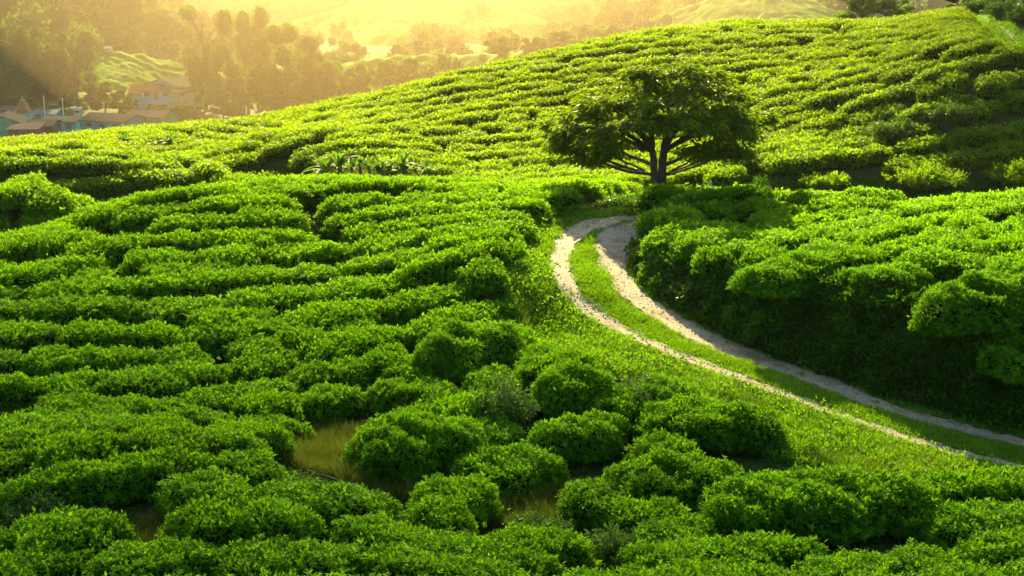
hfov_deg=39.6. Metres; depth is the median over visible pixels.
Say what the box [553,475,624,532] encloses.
tea bush
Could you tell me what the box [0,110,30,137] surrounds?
house
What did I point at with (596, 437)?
tea bush
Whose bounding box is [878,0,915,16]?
tree
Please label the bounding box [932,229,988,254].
tea bush
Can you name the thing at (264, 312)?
tea bush
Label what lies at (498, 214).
tea bush
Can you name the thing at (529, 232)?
tea bush
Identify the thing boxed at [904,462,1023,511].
tea bush
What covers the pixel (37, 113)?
house
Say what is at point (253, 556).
tea bush
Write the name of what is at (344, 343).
tea bush
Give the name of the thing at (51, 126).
house
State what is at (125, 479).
tea bush
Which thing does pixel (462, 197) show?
tea bush
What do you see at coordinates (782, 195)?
tea bush
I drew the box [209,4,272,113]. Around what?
tree
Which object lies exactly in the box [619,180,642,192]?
tea bush
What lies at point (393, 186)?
tea bush
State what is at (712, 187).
tea bush
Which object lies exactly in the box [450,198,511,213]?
tea bush
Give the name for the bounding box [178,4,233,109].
tree
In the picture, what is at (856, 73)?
tea rows
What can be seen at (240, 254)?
tea bush
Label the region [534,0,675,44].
woods
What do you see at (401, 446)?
tea bush
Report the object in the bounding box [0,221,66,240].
tea bush
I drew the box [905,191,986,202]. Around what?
tea bush
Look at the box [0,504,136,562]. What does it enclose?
tea bush
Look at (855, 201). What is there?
tea bush
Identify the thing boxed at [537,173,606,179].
tea bush
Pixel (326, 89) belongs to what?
tree
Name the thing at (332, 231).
tea bush
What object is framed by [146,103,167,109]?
tree
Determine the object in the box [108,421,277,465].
tea bush
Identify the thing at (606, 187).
tea bush
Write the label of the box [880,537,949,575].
tea bush
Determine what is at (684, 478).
tea bush
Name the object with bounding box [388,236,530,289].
tea bush
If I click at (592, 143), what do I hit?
tree
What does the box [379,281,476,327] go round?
tea bush
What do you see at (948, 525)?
tea bush
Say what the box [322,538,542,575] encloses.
tea bush
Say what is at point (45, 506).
shrub
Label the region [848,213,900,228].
tea bush
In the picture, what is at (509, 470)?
tea bush
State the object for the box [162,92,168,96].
window
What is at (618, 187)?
tea bush
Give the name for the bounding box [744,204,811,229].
tea bush
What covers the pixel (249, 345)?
tea bush
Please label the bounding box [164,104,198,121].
tree
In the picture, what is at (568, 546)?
tea bush
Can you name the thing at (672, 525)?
tea bush
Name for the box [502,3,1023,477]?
grass
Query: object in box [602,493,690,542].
tea bush
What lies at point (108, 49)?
hut
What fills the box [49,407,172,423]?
tea bush
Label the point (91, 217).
tea bush
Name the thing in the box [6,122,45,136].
house
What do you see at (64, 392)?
tea bush
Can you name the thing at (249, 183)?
tea bush
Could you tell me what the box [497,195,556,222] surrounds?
tea bush
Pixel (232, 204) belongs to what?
tea bush
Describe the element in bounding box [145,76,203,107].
house
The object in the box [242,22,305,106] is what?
tree
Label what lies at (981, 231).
tea bush
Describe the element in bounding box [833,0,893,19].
tree
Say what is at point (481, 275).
tea bush
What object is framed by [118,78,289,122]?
scrub
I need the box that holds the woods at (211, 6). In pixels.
[183,0,564,22]
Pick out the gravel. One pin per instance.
(726, 338)
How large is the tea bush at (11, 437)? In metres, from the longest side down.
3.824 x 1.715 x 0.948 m
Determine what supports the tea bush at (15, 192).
on the ground at (282, 162)
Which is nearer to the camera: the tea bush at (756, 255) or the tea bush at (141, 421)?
the tea bush at (141, 421)
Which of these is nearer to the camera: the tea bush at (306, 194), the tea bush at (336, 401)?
the tea bush at (336, 401)
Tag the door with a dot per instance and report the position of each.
(156, 97)
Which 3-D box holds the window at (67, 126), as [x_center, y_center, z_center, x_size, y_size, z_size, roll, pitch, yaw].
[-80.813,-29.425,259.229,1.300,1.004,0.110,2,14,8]
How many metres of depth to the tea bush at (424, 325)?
38.46 m
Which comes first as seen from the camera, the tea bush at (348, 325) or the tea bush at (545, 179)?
the tea bush at (348, 325)
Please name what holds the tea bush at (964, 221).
on the ground at (282, 162)
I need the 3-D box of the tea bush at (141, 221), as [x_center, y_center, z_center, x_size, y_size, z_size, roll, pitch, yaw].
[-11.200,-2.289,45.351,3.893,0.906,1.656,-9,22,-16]
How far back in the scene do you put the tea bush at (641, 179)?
59.22 m
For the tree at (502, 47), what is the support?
on the hill at (471, 60)
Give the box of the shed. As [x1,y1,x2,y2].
[72,108,83,115]
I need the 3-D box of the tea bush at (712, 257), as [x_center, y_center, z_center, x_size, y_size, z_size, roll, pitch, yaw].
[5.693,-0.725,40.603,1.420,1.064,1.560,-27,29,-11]
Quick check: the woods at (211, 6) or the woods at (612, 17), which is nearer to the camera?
the woods at (612, 17)
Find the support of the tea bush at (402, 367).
on the ground at (282, 162)
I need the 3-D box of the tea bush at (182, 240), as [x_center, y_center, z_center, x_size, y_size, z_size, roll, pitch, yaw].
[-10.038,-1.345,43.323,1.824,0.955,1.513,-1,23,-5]
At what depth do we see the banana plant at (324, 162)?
62.28 m
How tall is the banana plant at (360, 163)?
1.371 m
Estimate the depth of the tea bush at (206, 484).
25.79 m
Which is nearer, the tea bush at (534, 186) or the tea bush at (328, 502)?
the tea bush at (328, 502)
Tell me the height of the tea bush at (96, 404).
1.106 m
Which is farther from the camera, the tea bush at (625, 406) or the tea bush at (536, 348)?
the tea bush at (536, 348)
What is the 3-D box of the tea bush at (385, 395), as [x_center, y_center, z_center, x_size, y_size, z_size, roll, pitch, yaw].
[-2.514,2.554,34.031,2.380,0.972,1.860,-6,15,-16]
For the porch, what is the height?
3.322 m
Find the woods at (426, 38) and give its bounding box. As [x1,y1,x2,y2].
[150,0,670,65]
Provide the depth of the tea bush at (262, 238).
43.47 m
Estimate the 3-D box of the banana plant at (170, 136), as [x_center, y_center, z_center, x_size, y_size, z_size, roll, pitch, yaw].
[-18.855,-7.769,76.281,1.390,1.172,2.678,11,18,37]
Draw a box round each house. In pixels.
[0,106,16,113]
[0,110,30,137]
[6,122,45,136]
[27,119,60,133]
[32,109,65,117]
[40,115,82,132]
[77,112,144,130]
[126,109,180,124]
[128,84,174,108]
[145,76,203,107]
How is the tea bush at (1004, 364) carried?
on the ground at (282, 162)
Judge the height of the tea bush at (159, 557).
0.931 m
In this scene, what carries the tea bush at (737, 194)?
on the ground at (282, 162)
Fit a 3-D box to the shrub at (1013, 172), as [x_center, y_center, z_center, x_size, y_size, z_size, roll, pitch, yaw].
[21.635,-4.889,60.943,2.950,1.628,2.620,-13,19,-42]
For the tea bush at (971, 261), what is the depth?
37.67 m
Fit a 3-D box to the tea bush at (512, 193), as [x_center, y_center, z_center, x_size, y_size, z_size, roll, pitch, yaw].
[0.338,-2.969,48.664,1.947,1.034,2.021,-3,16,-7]
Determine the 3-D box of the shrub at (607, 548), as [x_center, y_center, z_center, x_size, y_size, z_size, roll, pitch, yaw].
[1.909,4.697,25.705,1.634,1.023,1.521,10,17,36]
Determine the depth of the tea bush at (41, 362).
34.92 m
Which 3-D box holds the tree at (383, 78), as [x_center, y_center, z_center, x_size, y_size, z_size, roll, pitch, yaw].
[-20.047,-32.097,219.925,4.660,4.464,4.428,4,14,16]
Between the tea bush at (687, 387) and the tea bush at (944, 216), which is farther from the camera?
the tea bush at (944, 216)
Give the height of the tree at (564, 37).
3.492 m
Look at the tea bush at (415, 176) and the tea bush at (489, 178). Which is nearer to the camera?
the tea bush at (415, 176)
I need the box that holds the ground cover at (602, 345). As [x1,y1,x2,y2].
[0,191,1023,572]
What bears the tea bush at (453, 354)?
on the ground at (282, 162)
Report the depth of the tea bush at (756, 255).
39.81 m
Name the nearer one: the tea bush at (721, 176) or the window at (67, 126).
the tea bush at (721, 176)
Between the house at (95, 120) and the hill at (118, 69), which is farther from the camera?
the hill at (118, 69)
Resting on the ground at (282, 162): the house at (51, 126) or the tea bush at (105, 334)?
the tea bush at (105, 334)
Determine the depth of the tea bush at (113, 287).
39.42 m
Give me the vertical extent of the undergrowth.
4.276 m
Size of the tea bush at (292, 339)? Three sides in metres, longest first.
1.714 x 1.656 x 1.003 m
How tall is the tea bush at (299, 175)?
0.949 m
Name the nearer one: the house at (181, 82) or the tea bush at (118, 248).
the tea bush at (118, 248)
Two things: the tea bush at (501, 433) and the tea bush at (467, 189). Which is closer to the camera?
the tea bush at (501, 433)
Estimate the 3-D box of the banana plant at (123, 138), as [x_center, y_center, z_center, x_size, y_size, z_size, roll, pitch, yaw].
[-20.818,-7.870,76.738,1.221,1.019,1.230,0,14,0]
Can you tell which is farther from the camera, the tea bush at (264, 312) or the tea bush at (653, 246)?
the tea bush at (653, 246)
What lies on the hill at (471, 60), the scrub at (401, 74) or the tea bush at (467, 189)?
the scrub at (401, 74)
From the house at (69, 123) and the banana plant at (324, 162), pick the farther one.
the house at (69, 123)
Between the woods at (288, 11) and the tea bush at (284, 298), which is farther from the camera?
the woods at (288, 11)
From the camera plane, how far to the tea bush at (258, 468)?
27.11 m
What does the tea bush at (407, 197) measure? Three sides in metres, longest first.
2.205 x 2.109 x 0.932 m
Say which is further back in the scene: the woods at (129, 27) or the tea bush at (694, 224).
the woods at (129, 27)
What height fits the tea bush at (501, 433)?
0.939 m
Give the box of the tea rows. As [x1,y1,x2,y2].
[0,5,1023,575]
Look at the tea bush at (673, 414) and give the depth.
31.25 m
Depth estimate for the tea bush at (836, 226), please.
42.50 m
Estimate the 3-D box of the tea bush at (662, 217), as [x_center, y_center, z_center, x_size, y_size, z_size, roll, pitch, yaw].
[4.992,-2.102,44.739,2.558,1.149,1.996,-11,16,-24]
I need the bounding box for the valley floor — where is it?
[29,19,563,120]
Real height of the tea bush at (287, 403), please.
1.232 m
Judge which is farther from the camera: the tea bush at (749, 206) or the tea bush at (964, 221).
the tea bush at (749, 206)
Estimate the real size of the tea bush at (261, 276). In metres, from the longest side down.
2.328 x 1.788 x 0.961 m
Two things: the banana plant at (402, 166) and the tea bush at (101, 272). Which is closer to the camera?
the tea bush at (101, 272)
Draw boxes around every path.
[548,215,1023,466]
[980,13,1020,39]
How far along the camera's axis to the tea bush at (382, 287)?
40.12 m
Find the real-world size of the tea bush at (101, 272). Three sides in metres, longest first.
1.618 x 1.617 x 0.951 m
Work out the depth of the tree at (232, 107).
274.09 m
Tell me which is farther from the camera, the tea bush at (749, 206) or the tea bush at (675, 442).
the tea bush at (749, 206)
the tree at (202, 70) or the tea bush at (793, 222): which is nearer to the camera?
the tea bush at (793, 222)
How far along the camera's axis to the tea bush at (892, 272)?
37.21 m
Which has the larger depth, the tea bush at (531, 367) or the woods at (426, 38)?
the woods at (426, 38)
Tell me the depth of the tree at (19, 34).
292.09 m
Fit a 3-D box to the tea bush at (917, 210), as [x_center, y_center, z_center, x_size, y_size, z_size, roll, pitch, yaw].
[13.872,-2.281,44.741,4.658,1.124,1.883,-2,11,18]
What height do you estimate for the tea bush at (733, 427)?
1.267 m
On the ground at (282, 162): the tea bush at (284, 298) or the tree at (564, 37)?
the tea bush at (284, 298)
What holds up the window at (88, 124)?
in the house at (95, 120)
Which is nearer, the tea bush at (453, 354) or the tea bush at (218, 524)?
the tea bush at (218, 524)
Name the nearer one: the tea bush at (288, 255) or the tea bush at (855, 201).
the tea bush at (288, 255)
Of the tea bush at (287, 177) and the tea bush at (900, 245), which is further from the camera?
the tea bush at (287, 177)
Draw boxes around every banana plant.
[115,133,133,144]
[145,132,179,144]
[301,151,348,174]
[320,147,361,174]
[333,155,380,174]
[371,154,397,176]
[382,151,423,175]
[414,160,441,176]
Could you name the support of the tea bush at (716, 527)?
on the ground at (282, 162)
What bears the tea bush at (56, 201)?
on the ground at (282, 162)
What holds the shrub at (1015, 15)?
on the ground at (282, 162)
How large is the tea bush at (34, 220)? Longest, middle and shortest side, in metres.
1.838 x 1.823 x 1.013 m
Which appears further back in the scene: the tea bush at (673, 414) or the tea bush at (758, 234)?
the tea bush at (758, 234)
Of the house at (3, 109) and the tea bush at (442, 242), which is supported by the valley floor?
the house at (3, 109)
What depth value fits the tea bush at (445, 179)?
51.02 m
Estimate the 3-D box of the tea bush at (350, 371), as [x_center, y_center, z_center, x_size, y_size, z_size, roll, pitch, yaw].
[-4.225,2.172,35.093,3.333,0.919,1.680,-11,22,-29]
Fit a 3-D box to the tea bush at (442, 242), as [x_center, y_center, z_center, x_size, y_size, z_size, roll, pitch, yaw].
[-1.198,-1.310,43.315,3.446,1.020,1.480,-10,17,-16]
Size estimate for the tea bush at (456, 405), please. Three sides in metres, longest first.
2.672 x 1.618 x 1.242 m
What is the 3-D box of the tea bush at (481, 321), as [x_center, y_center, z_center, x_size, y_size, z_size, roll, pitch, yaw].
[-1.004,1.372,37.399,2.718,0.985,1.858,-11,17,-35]
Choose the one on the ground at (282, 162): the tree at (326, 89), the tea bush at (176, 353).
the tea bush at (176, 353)
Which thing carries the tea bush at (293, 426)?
on the ground at (282, 162)
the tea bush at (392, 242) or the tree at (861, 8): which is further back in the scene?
the tree at (861, 8)
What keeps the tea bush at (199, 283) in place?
on the ground at (282, 162)
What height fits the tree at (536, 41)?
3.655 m
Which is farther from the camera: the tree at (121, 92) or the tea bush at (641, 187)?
the tree at (121, 92)
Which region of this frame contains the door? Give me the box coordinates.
[154,93,158,99]
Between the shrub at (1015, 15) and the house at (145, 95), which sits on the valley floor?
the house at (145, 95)
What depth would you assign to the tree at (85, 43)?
303.63 m
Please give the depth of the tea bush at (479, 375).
33.38 m
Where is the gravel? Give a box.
[543,216,1023,461]
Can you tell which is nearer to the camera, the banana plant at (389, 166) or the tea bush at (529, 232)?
the tea bush at (529, 232)
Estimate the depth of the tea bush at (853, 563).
24.36 m
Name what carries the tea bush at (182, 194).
on the ground at (282, 162)
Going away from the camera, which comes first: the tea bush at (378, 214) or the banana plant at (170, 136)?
the tea bush at (378, 214)
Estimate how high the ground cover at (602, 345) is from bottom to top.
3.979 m
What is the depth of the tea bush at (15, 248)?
43.31 m
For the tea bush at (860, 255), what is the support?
on the ground at (282, 162)
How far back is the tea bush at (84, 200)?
55.06 m
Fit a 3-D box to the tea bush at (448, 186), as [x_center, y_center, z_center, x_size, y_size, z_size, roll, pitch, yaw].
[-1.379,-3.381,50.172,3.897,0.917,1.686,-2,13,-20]
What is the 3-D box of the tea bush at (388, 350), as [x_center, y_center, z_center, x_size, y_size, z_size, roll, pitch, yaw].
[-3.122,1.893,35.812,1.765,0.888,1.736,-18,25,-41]
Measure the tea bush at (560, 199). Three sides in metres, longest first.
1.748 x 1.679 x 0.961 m
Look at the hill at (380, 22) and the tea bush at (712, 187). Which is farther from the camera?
the hill at (380, 22)
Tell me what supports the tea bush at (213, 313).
on the ground at (282, 162)
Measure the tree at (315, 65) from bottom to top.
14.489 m
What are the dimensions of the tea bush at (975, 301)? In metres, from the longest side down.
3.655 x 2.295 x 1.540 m
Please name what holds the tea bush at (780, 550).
on the ground at (282, 162)
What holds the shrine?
on the valley floor
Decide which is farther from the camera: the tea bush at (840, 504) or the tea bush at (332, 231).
the tea bush at (332, 231)
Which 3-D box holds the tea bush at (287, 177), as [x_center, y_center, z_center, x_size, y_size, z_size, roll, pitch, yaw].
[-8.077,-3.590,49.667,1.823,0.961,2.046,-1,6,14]
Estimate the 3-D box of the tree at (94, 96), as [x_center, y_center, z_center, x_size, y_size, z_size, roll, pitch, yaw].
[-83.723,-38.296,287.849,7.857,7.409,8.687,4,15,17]
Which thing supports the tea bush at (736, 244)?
on the ground at (282, 162)
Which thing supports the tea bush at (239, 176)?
on the ground at (282, 162)
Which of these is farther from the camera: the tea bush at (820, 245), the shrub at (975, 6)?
the shrub at (975, 6)
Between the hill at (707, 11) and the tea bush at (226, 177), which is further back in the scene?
the hill at (707, 11)
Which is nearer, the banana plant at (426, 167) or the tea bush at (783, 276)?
the tea bush at (783, 276)
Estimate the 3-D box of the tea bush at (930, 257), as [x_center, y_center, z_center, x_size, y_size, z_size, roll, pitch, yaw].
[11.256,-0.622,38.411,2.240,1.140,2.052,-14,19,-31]
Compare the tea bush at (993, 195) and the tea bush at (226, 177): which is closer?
the tea bush at (993, 195)
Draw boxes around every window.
[19,131,26,135]
[65,124,71,128]
[86,122,92,126]
[144,92,149,96]
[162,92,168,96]
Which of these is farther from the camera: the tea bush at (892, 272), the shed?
the shed
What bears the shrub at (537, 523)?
on the ground at (282, 162)
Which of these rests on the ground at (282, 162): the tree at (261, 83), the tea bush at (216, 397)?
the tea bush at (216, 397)
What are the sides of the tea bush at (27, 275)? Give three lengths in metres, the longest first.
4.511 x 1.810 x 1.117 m
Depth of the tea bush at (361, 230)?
44.39 m
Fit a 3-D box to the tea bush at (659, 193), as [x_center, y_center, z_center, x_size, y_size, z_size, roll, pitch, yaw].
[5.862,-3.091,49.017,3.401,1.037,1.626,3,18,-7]
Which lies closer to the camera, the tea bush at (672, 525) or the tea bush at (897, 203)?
the tea bush at (672, 525)
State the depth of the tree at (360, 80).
217.67 m
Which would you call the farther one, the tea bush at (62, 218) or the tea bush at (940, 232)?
the tea bush at (62, 218)
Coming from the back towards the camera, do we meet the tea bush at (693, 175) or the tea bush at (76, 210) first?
the tea bush at (693, 175)
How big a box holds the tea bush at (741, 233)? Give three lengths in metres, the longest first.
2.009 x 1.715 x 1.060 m
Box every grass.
[0,166,949,542]
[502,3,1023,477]
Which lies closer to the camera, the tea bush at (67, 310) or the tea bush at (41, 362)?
the tea bush at (41, 362)
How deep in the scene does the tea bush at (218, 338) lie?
36.77 m
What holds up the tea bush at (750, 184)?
on the ground at (282, 162)
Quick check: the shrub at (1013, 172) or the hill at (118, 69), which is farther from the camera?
the hill at (118, 69)
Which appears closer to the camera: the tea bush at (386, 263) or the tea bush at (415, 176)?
the tea bush at (386, 263)
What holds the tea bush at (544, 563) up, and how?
on the ground at (282, 162)
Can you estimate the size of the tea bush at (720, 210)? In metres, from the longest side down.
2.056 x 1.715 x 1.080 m
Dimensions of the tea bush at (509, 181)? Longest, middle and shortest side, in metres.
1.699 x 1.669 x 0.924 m
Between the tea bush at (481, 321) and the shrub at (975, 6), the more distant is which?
the shrub at (975, 6)
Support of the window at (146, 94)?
in the house at (145, 95)
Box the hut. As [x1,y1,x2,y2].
[103,46,113,52]
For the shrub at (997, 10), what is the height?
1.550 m
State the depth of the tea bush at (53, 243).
43.17 m
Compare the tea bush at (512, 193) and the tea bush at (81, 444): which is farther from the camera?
the tea bush at (512, 193)
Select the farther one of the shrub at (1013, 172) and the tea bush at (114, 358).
the shrub at (1013, 172)
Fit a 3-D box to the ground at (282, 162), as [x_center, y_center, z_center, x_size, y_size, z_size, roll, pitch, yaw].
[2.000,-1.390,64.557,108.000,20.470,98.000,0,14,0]
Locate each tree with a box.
[5,26,35,97]
[27,26,70,103]
[51,30,99,99]
[79,81,121,112]
[109,86,135,107]
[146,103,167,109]
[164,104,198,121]
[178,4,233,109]
[189,76,206,109]
[203,85,239,119]
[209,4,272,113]
[221,55,280,114]
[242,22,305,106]
[270,34,340,97]
[292,78,340,105]
[345,77,370,94]
[366,66,393,88]
[482,38,513,59]
[519,36,549,54]
[533,60,782,186]
[548,31,580,46]
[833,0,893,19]
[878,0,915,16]
[945,0,974,7]
[991,0,1017,4]
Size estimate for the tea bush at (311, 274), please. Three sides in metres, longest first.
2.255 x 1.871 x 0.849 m
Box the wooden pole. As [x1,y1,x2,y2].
[305,469,370,491]
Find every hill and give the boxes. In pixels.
[66,51,191,91]
[267,0,548,45]
[287,50,527,101]
[657,0,836,26]
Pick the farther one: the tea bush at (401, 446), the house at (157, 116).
the house at (157, 116)
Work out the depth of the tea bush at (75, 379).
33.71 m
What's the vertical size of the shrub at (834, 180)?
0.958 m
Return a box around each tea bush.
[0,170,51,212]
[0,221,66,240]
[0,222,88,264]
[0,252,117,297]
[0,415,127,459]
[0,443,233,516]
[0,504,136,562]
[0,542,105,575]
[14,213,58,230]
[15,343,71,380]
[15,427,131,483]
[18,273,152,306]
[19,184,80,220]
[24,291,148,327]
[27,391,185,415]
[28,385,95,411]
[29,227,98,261]
[38,365,100,401]
[48,213,70,223]
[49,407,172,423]
[54,312,134,352]
[54,342,163,378]
[56,231,169,268]
[64,196,152,233]
[65,191,148,222]
[70,190,99,207]
[71,264,118,283]
[81,531,219,575]
[84,359,240,401]
[100,200,205,234]
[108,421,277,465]
[110,410,199,436]
[116,242,202,282]
[117,294,244,332]
[122,182,245,209]
[122,318,188,354]
[125,267,248,303]
[135,257,190,284]
[144,211,253,241]
[150,464,258,520]
[151,402,238,428]
[152,341,219,368]
[154,492,327,550]
[157,228,209,260]
[160,377,305,416]
[177,315,294,359]
[182,304,244,332]
[185,191,303,217]
[187,259,240,280]
[190,180,242,192]
[192,224,321,252]
[192,532,366,575]
[193,240,266,270]
[205,414,298,460]
[205,447,298,489]
[208,173,239,183]
[219,282,322,318]
[222,348,306,388]
[223,333,286,364]
[227,388,308,427]
[228,171,256,182]
[230,303,281,325]
[232,199,315,234]
[232,260,301,289]
[233,180,346,209]
[235,409,316,443]
[240,173,298,191]
[243,474,405,537]
[252,240,355,269]
[261,172,298,181]
[273,323,326,356]
[276,296,395,336]
[279,353,385,396]
[282,261,347,289]
[287,172,331,177]
[291,323,418,366]
[296,171,396,187]
[297,380,370,424]
[312,190,397,221]
[312,272,422,309]
[320,211,362,240]
[322,316,382,337]
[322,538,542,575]
[324,174,445,199]
[324,246,436,280]
[324,510,414,556]
[338,198,470,226]
[339,218,383,251]
[340,406,491,485]
[341,227,443,263]
[359,340,410,379]
[361,373,448,414]
[377,356,434,382]
[378,212,461,235]
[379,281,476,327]
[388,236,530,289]
[389,173,427,182]
[389,399,438,416]
[393,188,447,210]
[395,520,568,575]
[401,298,514,351]
[401,492,486,535]
[405,471,511,529]
[407,316,526,384]
[420,225,526,255]
[420,380,466,404]
[425,217,539,241]
[426,173,493,184]
[426,389,524,427]
[428,178,514,196]
[431,189,505,206]
[444,439,570,501]
[447,318,503,335]
[449,208,534,229]
[450,184,499,197]
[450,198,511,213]
[454,252,510,296]
[459,175,499,179]
[461,362,531,406]
[469,412,530,457]
[485,519,599,574]
[493,178,520,186]
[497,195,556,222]
[499,185,545,203]
[505,181,542,197]
[508,342,562,370]
[510,177,607,200]
[511,346,604,392]
[519,176,604,194]
[520,325,540,344]
[523,408,632,465]
[526,357,620,419]
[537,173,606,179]
[541,186,586,213]
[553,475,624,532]
[568,177,615,196]
[586,385,645,432]
[595,177,629,197]
[600,173,681,189]
[601,444,746,513]
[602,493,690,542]
[608,529,835,575]
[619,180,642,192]
[621,427,702,462]
[621,507,721,548]
[625,180,643,188]
[629,391,727,449]
[630,202,704,236]
[633,371,703,403]
[634,182,717,207]
[638,224,690,260]
[659,182,776,206]
[660,215,753,236]
[667,165,719,186]
[667,225,731,262]
[686,397,790,455]
[687,244,736,280]
[691,461,947,547]
[693,198,740,223]
[696,183,758,191]
[701,164,749,187]
[710,508,788,544]
[720,237,780,260]
[723,224,757,243]
[726,248,849,301]
[733,182,770,192]
[733,195,786,223]
[736,244,789,267]
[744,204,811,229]
[744,226,793,240]
[749,209,840,230]
[759,228,818,250]
[771,187,796,201]
[784,187,850,207]
[790,545,905,575]
[795,217,874,240]
[795,237,855,262]
[801,193,893,214]
[817,226,867,246]
[823,203,898,221]
[837,260,937,298]
[840,185,906,208]
[843,243,889,268]
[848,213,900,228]
[852,214,943,248]
[870,231,940,264]
[879,198,953,215]
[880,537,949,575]
[887,197,1021,219]
[889,496,1023,552]
[890,242,963,283]
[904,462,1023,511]
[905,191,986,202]
[906,266,1023,338]
[918,224,965,241]
[920,206,1000,227]
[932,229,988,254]
[942,208,994,231]
[943,249,993,280]
[954,189,1017,203]
[965,219,1023,239]
[972,328,1023,385]
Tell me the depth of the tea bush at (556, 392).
32.45 m
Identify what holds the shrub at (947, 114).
on the ground at (282, 162)
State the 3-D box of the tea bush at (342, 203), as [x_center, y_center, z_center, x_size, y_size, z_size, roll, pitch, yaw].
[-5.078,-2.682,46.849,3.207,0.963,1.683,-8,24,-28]
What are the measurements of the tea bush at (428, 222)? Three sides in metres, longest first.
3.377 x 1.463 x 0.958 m
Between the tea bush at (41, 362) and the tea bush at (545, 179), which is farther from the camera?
the tea bush at (545, 179)
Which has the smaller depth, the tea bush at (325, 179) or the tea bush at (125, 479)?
the tea bush at (125, 479)
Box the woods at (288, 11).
[234,0,1022,24]
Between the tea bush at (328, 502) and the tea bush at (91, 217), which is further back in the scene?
the tea bush at (91, 217)
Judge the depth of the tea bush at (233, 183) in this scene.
48.03 m
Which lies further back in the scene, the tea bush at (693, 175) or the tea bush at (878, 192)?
the tea bush at (693, 175)
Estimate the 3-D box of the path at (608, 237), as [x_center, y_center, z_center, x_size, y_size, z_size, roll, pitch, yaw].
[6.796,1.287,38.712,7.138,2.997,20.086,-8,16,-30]
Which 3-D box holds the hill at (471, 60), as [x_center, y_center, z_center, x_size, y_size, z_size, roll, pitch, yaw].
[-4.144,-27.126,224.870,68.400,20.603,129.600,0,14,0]
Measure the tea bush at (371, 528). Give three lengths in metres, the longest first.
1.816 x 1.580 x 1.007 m
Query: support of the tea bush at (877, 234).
on the ground at (282, 162)
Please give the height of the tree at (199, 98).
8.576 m
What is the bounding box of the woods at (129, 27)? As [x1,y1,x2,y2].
[0,0,217,105]
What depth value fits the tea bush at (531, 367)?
33.96 m
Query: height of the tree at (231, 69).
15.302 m
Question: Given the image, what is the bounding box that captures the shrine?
[15,97,32,118]
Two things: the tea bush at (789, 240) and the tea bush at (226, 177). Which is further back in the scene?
the tea bush at (226, 177)
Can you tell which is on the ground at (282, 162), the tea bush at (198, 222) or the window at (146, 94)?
the tea bush at (198, 222)
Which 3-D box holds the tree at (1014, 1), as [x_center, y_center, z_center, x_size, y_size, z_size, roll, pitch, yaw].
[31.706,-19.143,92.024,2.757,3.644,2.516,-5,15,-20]
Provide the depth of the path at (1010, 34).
73.52 m
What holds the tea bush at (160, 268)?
on the ground at (282, 162)
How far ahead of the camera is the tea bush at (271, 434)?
29.66 m
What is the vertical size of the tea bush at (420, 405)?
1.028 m
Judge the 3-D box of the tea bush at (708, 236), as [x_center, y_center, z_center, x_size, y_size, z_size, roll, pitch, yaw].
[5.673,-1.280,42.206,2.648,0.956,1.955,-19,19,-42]
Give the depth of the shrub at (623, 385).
32.45 m
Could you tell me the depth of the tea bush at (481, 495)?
27.46 m
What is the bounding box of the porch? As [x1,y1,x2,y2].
[170,89,196,105]
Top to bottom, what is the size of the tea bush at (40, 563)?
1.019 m
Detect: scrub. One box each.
[27,66,215,109]
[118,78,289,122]
[263,41,523,111]
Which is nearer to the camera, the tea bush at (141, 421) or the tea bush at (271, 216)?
the tea bush at (141, 421)
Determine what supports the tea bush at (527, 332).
on the ground at (282, 162)
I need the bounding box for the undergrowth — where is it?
[623,168,1023,431]
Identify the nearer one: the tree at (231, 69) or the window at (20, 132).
the window at (20, 132)
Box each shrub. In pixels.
[0,485,66,525]
[469,363,546,433]
[502,501,577,537]
[580,521,654,569]
[598,371,688,402]
[797,170,850,189]
[864,117,918,141]
[881,158,969,191]
[917,100,971,129]
[964,0,992,13]
[979,0,1023,20]
[984,158,1023,189]
[1002,4,1023,28]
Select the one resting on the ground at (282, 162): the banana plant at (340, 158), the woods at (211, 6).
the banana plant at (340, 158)
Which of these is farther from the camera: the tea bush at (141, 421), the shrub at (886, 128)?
the shrub at (886, 128)
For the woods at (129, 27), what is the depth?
363.86 m
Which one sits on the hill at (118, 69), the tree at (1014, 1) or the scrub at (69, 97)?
the scrub at (69, 97)
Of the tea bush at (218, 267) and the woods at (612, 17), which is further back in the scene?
the woods at (612, 17)
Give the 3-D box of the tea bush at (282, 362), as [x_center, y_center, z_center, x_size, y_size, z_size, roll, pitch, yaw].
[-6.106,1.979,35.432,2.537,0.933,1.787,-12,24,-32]
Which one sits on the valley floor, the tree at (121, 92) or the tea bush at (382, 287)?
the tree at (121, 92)
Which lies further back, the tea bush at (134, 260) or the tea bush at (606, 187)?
the tea bush at (606, 187)
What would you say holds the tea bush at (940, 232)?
on the ground at (282, 162)
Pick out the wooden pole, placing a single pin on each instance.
(328, 477)
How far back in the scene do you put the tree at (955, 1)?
92.38 m
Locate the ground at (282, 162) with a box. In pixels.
[0,24,1023,571]
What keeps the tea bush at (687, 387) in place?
on the ground at (282, 162)
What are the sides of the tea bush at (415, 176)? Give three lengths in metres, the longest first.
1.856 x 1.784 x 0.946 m
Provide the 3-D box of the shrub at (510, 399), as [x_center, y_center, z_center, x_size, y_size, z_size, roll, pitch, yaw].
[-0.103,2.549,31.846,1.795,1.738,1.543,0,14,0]
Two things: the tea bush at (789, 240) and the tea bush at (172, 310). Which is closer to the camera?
the tea bush at (172, 310)
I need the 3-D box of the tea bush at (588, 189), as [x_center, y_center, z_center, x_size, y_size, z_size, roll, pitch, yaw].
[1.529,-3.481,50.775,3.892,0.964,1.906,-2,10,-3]
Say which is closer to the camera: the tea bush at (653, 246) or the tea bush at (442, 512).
the tea bush at (442, 512)

